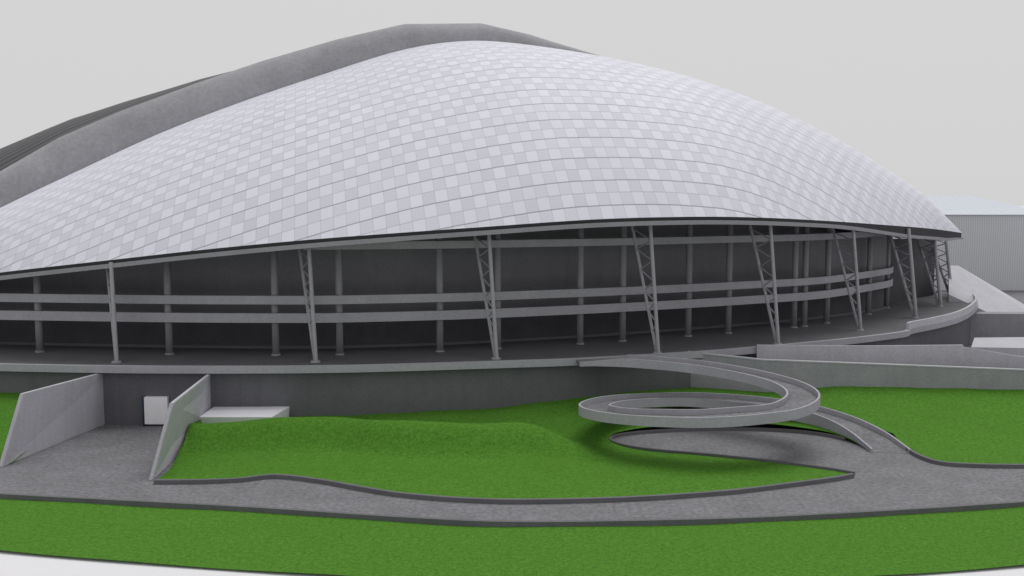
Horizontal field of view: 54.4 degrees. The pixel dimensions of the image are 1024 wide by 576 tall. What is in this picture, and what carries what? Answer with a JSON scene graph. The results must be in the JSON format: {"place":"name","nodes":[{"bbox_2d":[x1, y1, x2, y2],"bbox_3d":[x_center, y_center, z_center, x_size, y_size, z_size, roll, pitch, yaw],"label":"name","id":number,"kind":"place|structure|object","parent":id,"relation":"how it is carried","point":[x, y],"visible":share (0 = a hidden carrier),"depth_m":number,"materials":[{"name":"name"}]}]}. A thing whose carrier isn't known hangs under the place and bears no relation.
{"place":"outdoors","nodes":[
{"label":"outdoors","id":0,"kind":"place"},
{"bbox_2d":[0,392,24,462],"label":"side lawn","id":1,"kind":"structure","parent":0,"point":[8,402],"depth_m":100.31,"materials":[{"name":"green plant"}]},
{"bbox_2d":[0,499,1023,575],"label":"front lawn","id":2,"kind":"structure","parent":0,"point":[858,546],"depth_m":69.47,"materials":[{"name":"green plant"}]},
{"bbox_2d":[0,290,1023,520],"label":"paving","id":3,"kind":"structure","parent":0,"point":[111,461],"depth_m":82.33,"materials":[{"name":"grey concrete"}]},
{"bbox_2d":[0,373,104,466],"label":"wing wall","id":4,"kind":"structure","parent":3,"relation":"on","point":[48,416],"depth_m":95.73,"materials":[{"name":"concrete"}]},
{"bbox_2d":[149,374,210,479],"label":"wing wall","id":5,"kind":"structure","parent":3,"relation":"on","point":[190,405],"depth_m":91.15,"materials":[{"name":"concrete"}]},
{"bbox_2d":[0,23,977,425],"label":"stadium","id":6,"kind":"object","parent":3,"relation":"on","point":[434,217],"visible":0.94,"depth_m":117.22,"materials":[{"name":"white metal"}]},
{"bbox_2d":[142,396,168,425],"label":"entrance door","id":7,"kind":"structure","parent":6,"relation":"in","point":[154,408],"depth_m":104.04,"materials":[{"name":"white paint"}]},
{"bbox_2d":[154,473,853,503],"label":"kerb","id":8,"kind":"structure","parent":3,"relation":"on","point":[520,500],"depth_m":79.89,"materials":[{"name":"concrete"}]},
{"bbox_2d":[609,427,854,474],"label":"kerb","id":9,"kind":"structure","parent":3,"relation":"on","point":[617,435],"depth_m":98.66,"materials":[{"name":"concrete"}]},
{"bbox_2d":[577,355,910,452],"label":"spiral ramp","id":10,"kind":"structure","parent":3,"relation":"on","point":[799,401],"depth_m":98.86,"materials":[{"name":"concrete"}]},
{"bbox_2d":[690,345,1023,391],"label":"side ramp","id":11,"kind":"structure","parent":3,"relation":"on","point":[922,366],"depth_m":111.41,"materials":[{"name":"grey concrete"}]},
{"bbox_2d":[893,196,1023,289],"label":"hall building","id":12,"kind":"structure","parent":3,"relation":"on","point":[988,248],"depth_m":260.29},
{"bbox_2d":[906,448,1023,467],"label":"kerb","id":13,"kind":"structure","parent":3,"relation":"on","point":[945,463],"depth_m":88.24,"materials":[{"name":"concrete"}]},
{"bbox_2d":[948,266,1023,311],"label":"sloping wall","id":14,"kind":"structure","parent":3,"relation":"on","point":[964,285],"depth_m":173.56,"materials":[{"name":"concrete"}]},
{"bbox_2d":[971,337,1023,355],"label":"concrete platform","id":15,"kind":"structure","parent":3,"relation":"on","point":[1010,345],"depth_m":135.56,"materials":[{"name":"grey concrete"}]},
{"bbox_2d":[0,206,1023,575],"bbox_3d":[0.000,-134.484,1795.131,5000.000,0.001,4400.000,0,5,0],"label":"ground","id":16,"kind":"structure","parent":0,"point":[24,564],"depth_m":65.19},
{"bbox_2d":[0,493,1023,526],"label":"kerb","id":17,"kind":"structure","parent":16,"relation":"on","point":[562,523],"depth_m":75.11,"materials":[{"name":"concrete"}]},
{"bbox_2d":[969,312,1023,343],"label":"retaining wall","id":18,"kind":"structure","parent":16,"relation":"on","point":[995,324],"depth_m":163.08,"materials":[{"name":"grey concrete"}]},
{"bbox_2d":[0,0,1023,205],"label":"sky","id":19,"kind":"structure","parent":0,"point":[931,92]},
{"bbox_2d":[159,386,1023,497],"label":"lawn","id":20,"kind":"structure","parent":0,"point":[557,449],"depth_m":92.60,"materials":[{"name":"green plant"}]},
{"bbox_2d":[199,406,288,422],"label":"concrete slab","id":21,"kind":"structure","parent":20,"relation":"on","point":[223,414],"depth_m":101.11,"materials":[{"name":"white concrete"}]}
]}

